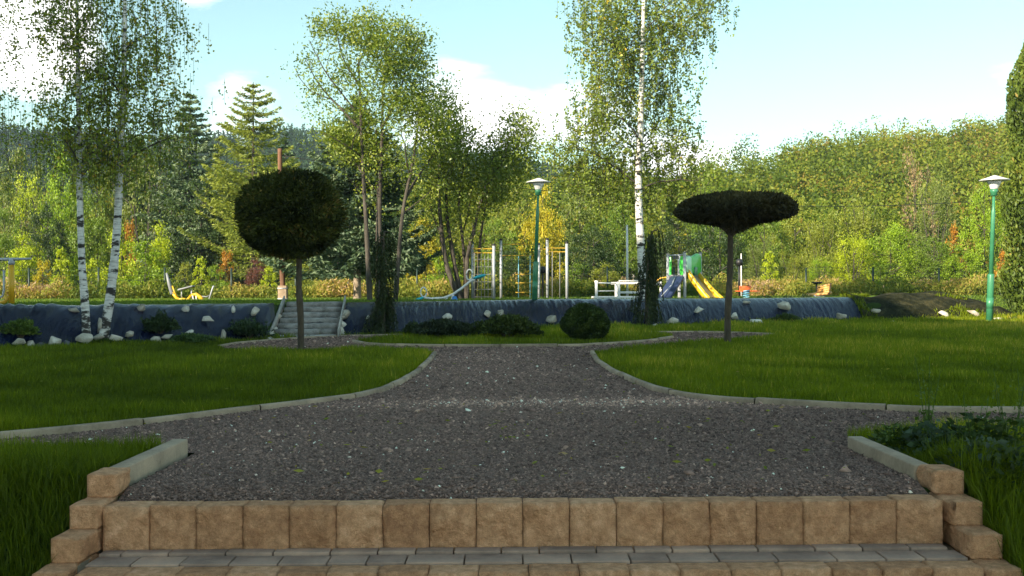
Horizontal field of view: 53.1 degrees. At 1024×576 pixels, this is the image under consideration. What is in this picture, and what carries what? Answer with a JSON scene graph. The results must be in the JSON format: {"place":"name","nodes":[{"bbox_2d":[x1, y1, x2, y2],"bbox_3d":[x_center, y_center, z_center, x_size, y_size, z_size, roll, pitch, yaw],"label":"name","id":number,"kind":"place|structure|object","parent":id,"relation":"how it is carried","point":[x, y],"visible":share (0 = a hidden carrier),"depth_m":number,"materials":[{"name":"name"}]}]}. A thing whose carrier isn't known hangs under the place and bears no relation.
{"place":"outdoors","nodes":[
{"label":"outdoors","id":0,"kind":"place"},
{"bbox_2d":[0,143,995,289],"bbox_3d":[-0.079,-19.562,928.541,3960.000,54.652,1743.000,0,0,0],"label":"hills","id":1,"kind":"structure","parent":0,"point":[710,279],"depth_m":71.78,"materials":[{"name":"green plant"}]},
{"bbox_2d":[0,122,660,211],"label":"conifers","id":2,"kind":"object","parent":1,"relation":"on","point":[291,131],"visible":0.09,"depth_m":239.68,"materials":[{"name":"green plant"}]},
{"bbox_2d":[0,113,1014,284],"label":"hillside woodland","id":3,"kind":"object","parent":1,"relation":"on","point":[989,129],"visible":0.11,"depth_m":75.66,"materials":[{"name":"green plant"}]},
{"bbox_2d":[485,175,558,278],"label":"broadleaf tree","id":4,"kind":"object","parent":1,"relation":"on","point":[520,218],"visible":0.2,"depth_m":61.41,"materials":[{"name":"green plant"}]},
{"bbox_2d":[549,182,619,280],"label":"broadleaf tree","id":5,"kind":"object","parent":1,"relation":"on","point":[569,213],"visible":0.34,"depth_m":57.53,"materials":[{"name":"green plant"}]},
{"bbox_2d":[898,145,940,280],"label":"twiggy tree","id":6,"kind":"object","parent":1,"relation":"on","point":[913,172],"visible":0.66,"depth_m":59.88,"materials":[{"name":"green plant"}]},
{"bbox_2d":[0,296,1023,575],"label":"ground","id":7,"kind":"structure","parent":0,"point":[872,306],"depth_m":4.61,"materials":[{"name":"green plant"}]},
{"bbox_2d":[0,201,26,282],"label":"broadleaf tree","id":8,"kind":"object","parent":7,"relation":"on","point":[8,242],"visible":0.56,"depth_m":43.98,"materials":[{"name":"green plant"}]},
{"bbox_2d":[0,258,31,303],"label":"fitness station","id":9,"kind":"object","parent":7,"relation":"on","point":[9,298],"visible":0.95,"depth_m":22.46,"materials":[{"name":"yellow paint"}]},
{"bbox_2d":[0,317,40,337],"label":"shrub","id":10,"kind":"object","parent":7,"relation":"on","point":[20,327],"visible":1,"depth_m":17.30,"materials":[{"name":"green plant"}]},
{"bbox_2d":[0,137,45,282],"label":"broadleaf tree","id":11,"kind":"object","parent":7,"relation":"on","point":[11,195],"visible":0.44,"depth_m":56.68,"materials":[{"name":"green plant"}]},
{"bbox_2d":[1,231,51,285],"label":"bush","id":12,"kind":"object","parent":7,"relation":"on","point":[22,275],"visible":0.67,"depth_m":42.26,"materials":[{"name":"green plant"}]},
{"bbox_2d":[8,160,51,281],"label":"twiggy tree","id":13,"kind":"object","parent":7,"relation":"on","point":[30,196],"visible":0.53,"depth_m":49.93,"materials":[{"name":"green plant"}]},
{"bbox_2d":[0,0,65,201],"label":"birch tree","id":14,"kind":"object","parent":7,"relation":"on","point":[43,102],"visible":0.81,"depth_m":20.78,"materials":[{"name":"green plant"}]},
{"bbox_2d":[26,198,77,284],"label":"broadleaf tree","id":15,"kind":"object","parent":7,"relation":"on","point":[43,242],"visible":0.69,"depth_m":46.72,"materials":[{"name":"green plant"}]},
{"bbox_2d":[49,246,73,284],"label":"young tree","id":16,"kind":"object","parent":7,"relation":"on","point":[62,263],"visible":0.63,"depth_m":41.32,"materials":[{"name":"green plant"}]},
{"bbox_2d":[30,140,95,286],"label":"broadleaf tree","id":17,"kind":"object","parent":7,"relation":"on","point":[67,214],"visible":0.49,"depth_m":51.86,"materials":[{"name":"green plant"}]},
{"bbox_2d":[11,0,139,343],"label":"birch tree","id":18,"kind":"object","parent":7,"relation":"on","point":[86,18],"visible":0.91,"depth_m":17.96,"materials":[{"name":"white plant"}]},
{"bbox_2d":[65,162,126,286],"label":"broadleaf tree","id":19,"kind":"object","parent":7,"relation":"on","point":[102,255],"visible":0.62,"depth_m":50.60,"materials":[{"name":"green plant"}]},
{"bbox_2d":[90,162,142,282],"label":"broadleaf tree","id":20,"kind":"object","parent":7,"relation":"on","point":[111,215],"visible":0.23,"depth_m":54.64,"materials":[{"name":"green plant"}]},
{"bbox_2d":[100,224,143,286],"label":"bush","id":21,"kind":"object","parent":7,"relation":"on","point":[123,253],"visible":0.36,"depth_m":42.60,"materials":[{"name":"green plant"}]},
{"bbox_2d":[106,148,173,259],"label":"twiggy tree","id":22,"kind":"object","parent":7,"relation":"on","point":[127,209],"visible":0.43,"depth_m":49.75,"materials":[{"name":"green plant"}]},
{"bbox_2d":[107,238,176,287],"bbox_3d":[-15.226,-0.858,42.087,2.581,2.713,2.249,0,0,19],"label":"bush","id":23,"kind":"object","parent":7,"relation":"on","point":[153,273],"visible":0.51,"depth_m":42.08,"materials":[{"name":"green plant"}]},
{"bbox_2d":[58,0,227,338],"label":"birch tree","id":24,"kind":"object","parent":7,"relation":"on","point":[120,118],"visible":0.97,"depth_m":18.26,"materials":[{"name":"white plant"}]},
{"bbox_2d":[111,439,187,485],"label":"side wall","id":25,"kind":"structure","parent":7,"relation":"on","point":[161,457],"depth_m":5.16,"materials":[{"name":"concrete"}]},
{"bbox_2d":[113,92,201,287],"bbox_3d":[-18.222,-4.714,53.182,4.904,10.770,4.970,0,0,0],"label":"broadleaf tree","id":26,"kind":"object","parent":7,"relation":"on","point":[157,211],"visible":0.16,"depth_m":52.46,"materials":[{"name":"green plant"}]},
{"bbox_2d":[140,220,181,291],"bbox_3d":[-14.923,-1.271,43.407,1.627,3.569,1.828,0,0,35],"label":"bush","id":27,"kind":"object","parent":7,"relation":"on","point":[163,245],"visible":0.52,"depth_m":43.28,"materials":[{"name":"green plant"}]},
{"bbox_2d":[140,308,181,333],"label":"shrub","id":28,"kind":"object","parent":7,"relation":"on","point":[158,322],"visible":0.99,"depth_m":18.93,"materials":[{"name":"green plant"}]},
{"bbox_2d":[129,94,241,284],"bbox_3d":[-15.782,-4.520,49.959,5.459,10.168,5.753,0,0,0],"label":"fir tree","id":29,"kind":"object","parent":7,"relation":"on","point":[204,147],"visible":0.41,"depth_m":49.64,"materials":[{"name":"green plant"}]},
{"bbox_2d":[136,168,246,286],"bbox_3d":[-14.552,-2.585,48.035,5.208,6.305,4.357,0,0,-7],"label":"broadleaf tree","id":30,"kind":"object","parent":7,"relation":"on","point":[187,256],"visible":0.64,"depth_m":47.46,"materials":[{"name":"green plant"}]},
{"bbox_2d":[169,332,215,342],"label":"shrub","id":31,"kind":"object","parent":7,"relation":"on","point":[186,337],"visible":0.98,"depth_m":18.73,"materials":[{"name":"green plant"}]},
{"bbox_2d":[0,351,436,438],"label":"lawn curb","id":32,"kind":"structure","parent":7,"relation":"on","point":[55,430],"depth_m":7.26,"materials":[{"name":"concrete"}]},
{"bbox_2d":[176,82,307,284],"bbox_3d":[-11.530,-4.363,46.198,5.784,9.805,6.215,0,0,35],"label":"larch tree","id":33,"kind":"object","parent":7,"relation":"on","point":[232,188],"visible":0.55,"depth_m":45.70,"materials":[{"name":"green plant"}]},
{"bbox_2d":[224,316,276,337],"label":"shrub","id":34,"kind":"object","parent":7,"relation":"on","point":[246,327],"visible":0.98,"depth_m":20.00,"materials":[{"name":"green plant"}]},
{"bbox_2d":[241,257,268,287],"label":"bush","id":35,"kind":"object","parent":7,"relation":"on","point":[251,278],"visible":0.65,"depth_m":42.25,"materials":[{"name":"brown plant"}]},
{"bbox_2d":[258,131,306,286],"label":"spruce tree","id":36,"kind":"object","parent":7,"relation":"on","point":[282,147],"visible":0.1,"depth_m":49.88,"materials":[{"name":"green plant"}]},
{"bbox_2d":[277,148,288,299],"bbox_3d":[-7.054,-1.919,31.504,0.301,4.735,0.270,0,0,0],"label":"utility pole","id":37,"kind":"object","parent":7,"relation":"on","point":[282,288],"visible":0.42,"depth_m":31.43,"materials":[{"name":"wood"}]},
{"bbox_2d":[230,166,349,348],"bbox_3d":[-3.447,-0.412,15.944,1.870,3.012,1.871,0,0,0],"label":"topiary tree","id":38,"kind":"object","parent":7,"relation":"on","point":[298,214],"visible":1,"depth_m":15.43,"materials":[{"name":"green plant"}]},
{"bbox_2d":[270,295,345,336],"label":"log steps","id":39,"kind":"structure","parent":7,"relation":"on","point":[328,310],"depth_m":21.85,"materials":[{"name":"wood"}]},
{"bbox_2d":[258,94,447,298],"bbox_3d":[-4.925,-2.841,32.490,5.729,6.652,5.386,0,0,0],"label":"spruce tree","id":40,"kind":"object","parent":7,"relation":"on","point":[350,240],"visible":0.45,"depth_m":31.80,"materials":[{"name":"green plant"}]},
{"bbox_2d":[267,0,488,299],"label":"multi stem tree","id":41,"kind":"object","parent":7,"relation":"on","point":[396,99],"visible":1,"depth_m":28.74,"materials":[{"name":"green plant"}]},
{"bbox_2d":[362,229,397,333],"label":"weeping conifer","id":42,"kind":"object","parent":7,"relation":"on","point":[384,301],"visible":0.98,"depth_m":22.03,"materials":[{"name":"green plant"}]},
{"bbox_2d":[404,213,441,281],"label":"bush","id":43,"kind":"object","parent":7,"relation":"on","point":[432,243],"visible":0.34,"depth_m":46.84,"materials":[{"name":"green plant"}]},
{"bbox_2d":[0,297,865,346],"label":"plastic sheet","id":44,"kind":"object","parent":7,"relation":"on","point":[63,323],"visible":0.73,"depth_m":23.18,"materials":[{"name":"blue plastic"}]},
{"bbox_2d":[418,249,462,282],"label":"bush","id":45,"kind":"object","parent":7,"relation":"on","point":[439,267],"visible":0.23,"depth_m":43.96,"materials":[{"name":"green plant"}]},
{"bbox_2d":[410,317,476,336],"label":"shrub","id":46,"kind":"object","parent":7,"relation":"on","point":[439,327],"visible":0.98,"depth_m":19.08,"materials":[{"name":"green plant"}]},
{"bbox_2d":[407,181,479,280],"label":"broadleaf tree","id":47,"kind":"object","parent":7,"relation":"on","point":[456,235],"visible":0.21,"depth_m":54.62,"materials":[{"name":"green plant"}]},
{"bbox_2d":[384,70,564,298],"bbox_3d":[-1.066,-3.109,31.534,5.794,7.222,4.264,0,0,0],"label":"multi stem tree","id":48,"kind":"object","parent":7,"relation":"on","point":[497,167],"visible":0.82,"depth_m":31.48,"materials":[{"name":"green plant"}]},
{"bbox_2d":[452,197,518,277],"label":"broadleaf tree","id":49,"kind":"object","parent":7,"relation":"on","point":[478,230],"visible":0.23,"depth_m":52.70,"materials":[{"name":"green plant"}]},
{"bbox_2d":[460,212,529,280],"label":"broadleaf tree","id":50,"kind":"object","parent":7,"relation":"on","point":[492,238],"visible":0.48,"depth_m":47.90,"materials":[{"name":"green plant"}]},
{"bbox_2d":[2,264,1007,297],"bbox_3d":[0.257,-0.207,38.803,42.441,1.369,0.462,0,0,0],"label":"wire fence","id":51,"kind":"object","parent":7,"relation":"on","point":[416,279],"visible":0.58,"depth_m":39.03,"materials":[{"name":"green metal"}]},
{"bbox_2d":[469,313,544,338],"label":"shrub","id":52,"kind":"object","parent":7,"relation":"on","point":[508,324],"visible":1,"depth_m":18.75,"materials":[{"name":"green plant"}]},
{"bbox_2d":[0,271,1018,298],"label":"dry grass","id":53,"kind":"structure","parent":7,"relation":"on","point":[57,289],"depth_m":38.83,"materials":[{"name":"plant"}]},
{"bbox_2d":[0,294,1019,310],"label":"plateau grass","id":54,"kind":"structure","parent":7,"relation":"on","point":[98,301],"depth_m":29.36,"materials":[{"name":"green plant"}]},
{"bbox_2d":[352,336,673,346],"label":"island curb","id":55,"kind":"structure","parent":7,"relation":"on","point":[513,345],"depth_m":16.69,"materials":[{"name":"concrete"}]},
{"bbox_2d":[485,242,541,282],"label":"broadleaf tree","id":56,"kind":"object","parent":7,"relation":"on","point":[512,264],"visible":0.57,"depth_m":45.16,"materials":[{"name":"green plant"}]},
{"bbox_2d":[471,238,567,298],"bbox_3d":[0.122,-0.564,31.407,2.668,2.016,2.280,0,0,-15],"label":"climbing frame","id":57,"kind":"object","parent":7,"relation":"on","point":[492,274],"visible":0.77,"depth_m":31.62,"materials":[{"name":"metal"}]},
{"bbox_2d":[32,464,1022,575],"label":"garden steps","id":58,"kind":"structure","parent":7,"relation":"on","point":[935,532],"depth_m":4.37,"materials":[{"name":"stone"}]},
{"bbox_2d":[526,178,549,298],"bbox_3d":[0.681,-1.193,26.102,0.615,3.221,0.614,0,0,0],"label":"street lamp","id":59,"kind":"object","parent":7,"relation":"on","point":[538,183],"visible":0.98,"depth_m":26.05,"materials":[{"name":"green metal"}]},
{"bbox_2d":[514,175,572,281],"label":"broadleaf tree","id":60,"kind":"object","parent":7,"relation":"on","point":[556,236],"visible":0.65,"depth_m":49.71,"materials":[{"name":"yellow plant"}]},
{"bbox_2d":[559,302,610,339],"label":"shrub","id":61,"kind":"object","parent":7,"relation":"on","point":[583,321],"visible":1,"depth_m":18.36,"materials":[{"name":"green plant"}]},
{"bbox_2d":[558,220,628,280],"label":"broadleaf tree","id":62,"kind":"object","parent":7,"relation":"on","point":[607,256],"visible":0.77,"depth_m":46.52,"materials":[{"name":"green plant"}]},
{"bbox_2d":[588,260,624,287],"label":"bush","id":63,"kind":"object","parent":7,"relation":"on","point":[613,275],"visible":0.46,"depth_m":42.43,"materials":[{"name":"green plant"}]},
{"bbox_2d":[591,280,661,298],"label":"play bridge","id":64,"kind":"structure","parent":7,"relation":"on","point":[618,292],"depth_m":29.96,"materials":[{"name":"white paint"}]},
{"bbox_2d":[600,205,653,279],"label":"broadleaf tree","id":65,"kind":"object","parent":7,"relation":"on","point":[633,240],"visible":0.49,"depth_m":53.62,"materials":[{"name":"green plant"}]},
{"bbox_2d":[524,0,750,297],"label":"birch tree","id":66,"kind":"object","parent":7,"relation":"on","point":[618,44],"visible":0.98,"depth_m":27.88,"materials":[{"name":"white plant"}]},
{"bbox_2d":[626,226,666,323],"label":"weeping conifer","id":67,"kind":"object","parent":7,"relation":"on","point":[651,296],"visible":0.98,"depth_m":26.30,"materials":[{"name":"green plant"}]},
{"bbox_2d":[630,189,691,281],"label":"broadleaf tree","id":68,"kind":"object","parent":7,"relation":"on","point":[654,228],"visible":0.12,"depth_m":55.44,"materials":[{"name":"green plant"}]},
{"bbox_2d":[645,207,707,283],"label":"broadleaf tree","id":69,"kind":"object","parent":7,"relation":"on","point":[669,246],"visible":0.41,"depth_m":51.60,"materials":[{"name":"green plant"}]},
{"bbox_2d":[658,252,723,298],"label":"slide tower","id":70,"kind":"structure","parent":7,"relation":"on","point":[690,267],"depth_m":31.15,"materials":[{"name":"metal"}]},
{"bbox_2d":[682,148,753,282],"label":"broadleaf tree","id":71,"kind":"object","parent":7,"relation":"on","point":[701,246],"visible":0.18,"depth_m":48.67,"materials":[{"name":"green plant"}]},
{"bbox_2d":[681,225,756,282],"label":"broadleaf tree","id":72,"kind":"object","parent":7,"relation":"on","point":[723,241],"visible":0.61,"depth_m":45.32,"materials":[{"name":"green plant"}]},
{"bbox_2d":[673,190,799,341],"bbox_3d":[3.716,-0.287,16.814,2.135,2.659,2.110,0,0,0],"label":"topiary tree","id":73,"kind":"object","parent":7,"relation":"on","point":[731,213],"visible":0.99,"depth_m":16.31,"materials":[{"name":"green plant"}]},
{"bbox_2d":[733,226,784,282],"bbox_3d":[10.634,-1.172,44.020,2.350,3.146,2.234,0,0,-29],"label":"willow bush","id":74,"kind":"object","parent":7,"relation":"on","point":[753,256],"visible":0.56,"depth_m":43.96,"materials":[{"name":"green plant"}]},
{"bbox_2d":[733,219,795,280],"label":"broadleaf tree","id":75,"kind":"object","parent":7,"relation":"on","point":[774,228],"visible":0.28,"depth_m":49.04,"materials":[{"name":"green plant"}]},
{"bbox_2d":[759,250,779,293],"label":"young tree","id":76,"kind":"object","parent":7,"relation":"on","point":[769,257],"visible":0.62,"depth_m":41.99,"materials":[{"name":"green plant"}]},
{"bbox_2d":[774,244,815,284],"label":"willow bush","id":77,"kind":"object","parent":7,"relation":"on","point":[797,264],"visible":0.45,"depth_m":42.43,"materials":[{"name":"green plant"}]},
{"bbox_2d":[765,180,829,280],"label":"broadleaf tree","id":78,"kind":"object","parent":7,"relation":"on","point":[791,223],"visible":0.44,"depth_m":54.79,"materials":[{"name":"green plant"}]},
{"bbox_2d":[590,350,1023,412],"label":"lawn curb","id":79,"kind":"structure","parent":7,"relation":"on","point":[822,404],"depth_m":7.68,"materials":[{"name":"concrete"}]},
{"bbox_2d":[783,197,860,282],"bbox_3d":[14.209,-1.904,47.020,3.406,4.648,3.209,0,0,0],"label":"willow bush","id":80,"kind":"object","parent":7,"relation":"on","point":[815,236],"visible":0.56,"depth_m":46.90,"materials":[{"name":"green plant"}]},
{"bbox_2d":[804,251,843,281],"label":"willow bush","id":81,"kind":"object","parent":7,"relation":"on","point":[827,264],"visible":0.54,"depth_m":42.11,"materials":[{"name":"green plant"}]},
{"bbox_2d":[829,221,876,284],"bbox_3d":[14.638,-1.246,43.618,2.540,3.254,2.691,0,0,0],"label":"willow bush","id":82,"kind":"object","parent":7,"relation":"on","point":[856,246],"visible":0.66,"depth_m":43.71,"materials":[{"name":"green plant"}]},
{"bbox_2d":[826,181,898,283],"bbox_3d":[17.034,-2.474,49.903,3.904,5.819,3.710,0,0,21],"label":"willow bush","id":83,"kind":"object","parent":7,"relation":"on","point":[858,223],"visible":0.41,"depth_m":49.78,"materials":[{"name":"green plant"}]},
{"bbox_2d":[855,261,903,284],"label":"bush","id":84,"kind":"object","parent":7,"relation":"on","point":[877,269],"visible":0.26,"depth_m":41.76,"materials":[{"name":"green plant"}]},
{"bbox_2d":[848,436,926,481],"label":"curb","id":85,"kind":"structure","parent":7,"relation":"on","point":[897,461],"depth_m":5.11,"materials":[{"name":"concrete"}]},
{"bbox_2d":[855,217,923,281],"bbox_3d":[16.427,-1.343,44.537,2.720,3.462,2.770,0,0,0],"label":"bush","id":86,"kind":"object","parent":7,"relation":"on","point":[901,253],"visible":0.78,"depth_m":44.22,"materials":[{"name":"green plant"}]},
{"bbox_2d":[867,421,933,450],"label":"weed","id":87,"kind":"object","parent":7,"relation":"on","point":[875,435],"visible":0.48,"depth_m":5.49,"materials":[{"name":"green plant"}]},
{"bbox_2d":[914,355,944,431],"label":"weed","id":88,"kind":"object","parent":7,"relation":"on","point":[927,416],"visible":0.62,"depth_m":5.57,"materials":[{"name":"green plant"}]},
{"bbox_2d":[893,418,969,455],"bbox_3d":[2.210,0.789,5.348,0.442,0.218,0.432,0,0,0],"label":"weed","id":89,"kind":"object","parent":7,"relation":"on","point":[929,426],"visible":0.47,"depth_m":5.33,"materials":[{"name":"green plant"}]},
{"bbox_2d":[846,291,1018,319],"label":"soil","id":90,"kind":"structure","parent":7,"relation":"on","point":[915,305],"depth_m":30.11,"materials":[{"name":"soil"}]},
{"bbox_2d":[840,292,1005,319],"bbox_3d":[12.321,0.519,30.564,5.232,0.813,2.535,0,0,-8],"label":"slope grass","id":91,"kind":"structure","parent":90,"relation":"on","point":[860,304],"depth_m":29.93,"materials":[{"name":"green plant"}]},
{"bbox_2d":[900,149,964,282],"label":"broadleaf tree","id":92,"kind":"object","parent":7,"relation":"on","point":[939,196],"visible":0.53,"depth_m":50.94,"materials":[{"name":"green plant"}]},
{"bbox_2d":[905,232,966,282],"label":"broadleaf tree","id":93,"kind":"object","parent":7,"relation":"on","point":[929,262],"visible":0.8,"depth_m":43.54,"materials":[{"name":"green plant"}]},
{"bbox_2d":[935,242,981,286],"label":"bush","id":94,"kind":"object","parent":7,"relation":"on","point":[956,273],"visible":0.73,"depth_m":42.50,"materials":[{"name":"green plant"}]},
{"bbox_2d":[926,412,1022,451],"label":"weed","id":95,"kind":"object","parent":7,"relation":"on","point":[953,426],"visible":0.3,"depth_m":5.21,"materials":[{"name":"green plant"}]},
{"bbox_2d":[934,435,1023,476],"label":"weed","id":96,"kind":"object","parent":7,"relation":"on","point":[1002,442],"visible":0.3,"depth_m":4.72,"materials":[{"name":"green plant"}]},
{"bbox_2d":[956,172,1010,281],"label":"broadleaf tree","id":97,"kind":"object","parent":7,"relation":"on","point":[980,262],"visible":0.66,"depth_m":42.94,"materials":[{"name":"green plant"}]},
{"bbox_2d":[954,406,1023,448],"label":"weed","id":98,"kind":"object","parent":7,"relation":"on","point":[1002,422],"visible":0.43,"depth_m":5.18,"materials":[{"name":"green plant"}]},
{"bbox_2d":[979,175,1009,320],"bbox_3d":[12.826,-1.012,27.202,0.757,3.965,0.756,0,0,0],"label":"street lamp","id":99,"kind":"object","parent":7,"relation":"on","point":[994,182],"visible":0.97,"depth_m":27.14,"materials":[{"name":"green metal"}]},
{"bbox_2d":[973,442,1023,492],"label":"weed","id":100,"kind":"object","parent":7,"relation":"on","point":[999,454],"visible":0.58,"depth_m":4.56,"materials":[{"name":"green plant"}]},
{"bbox_2d":[987,368,1023,439],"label":"weed","id":101,"kind":"object","parent":7,"relation":"on","point":[1019,423],"visible":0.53,"depth_m":5.39,"materials":[{"name":"green plant"}]},
{"bbox_2d":[994,39,1023,313],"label":"thuja tree","id":102,"kind":"object","parent":7,"relation":"on","point":[1012,196],"visible":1,"depth_m":30.43,"materials":[{"name":"green plant"}]},
{"bbox_2d":[0,331,1023,503],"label":"gravel path","id":103,"kind":"structure","parent":0,"point":[621,491],"depth_m":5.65,"materials":[{"name":"grey gravel"}]},
{"bbox_2d":[4,344,1023,482],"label":"fallen leaves","id":104,"kind":"object","parent":103,"relation":"on","point":[564,453],"visible":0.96,"depth_m":5.91,"materials":[{"name":"yellow plant"}]},
{"bbox_2d":[0,0,1023,177],"label":"sky","id":105,"kind":"structure","parent":0,"point":[789,68],"materials":[{"name":"blue"}]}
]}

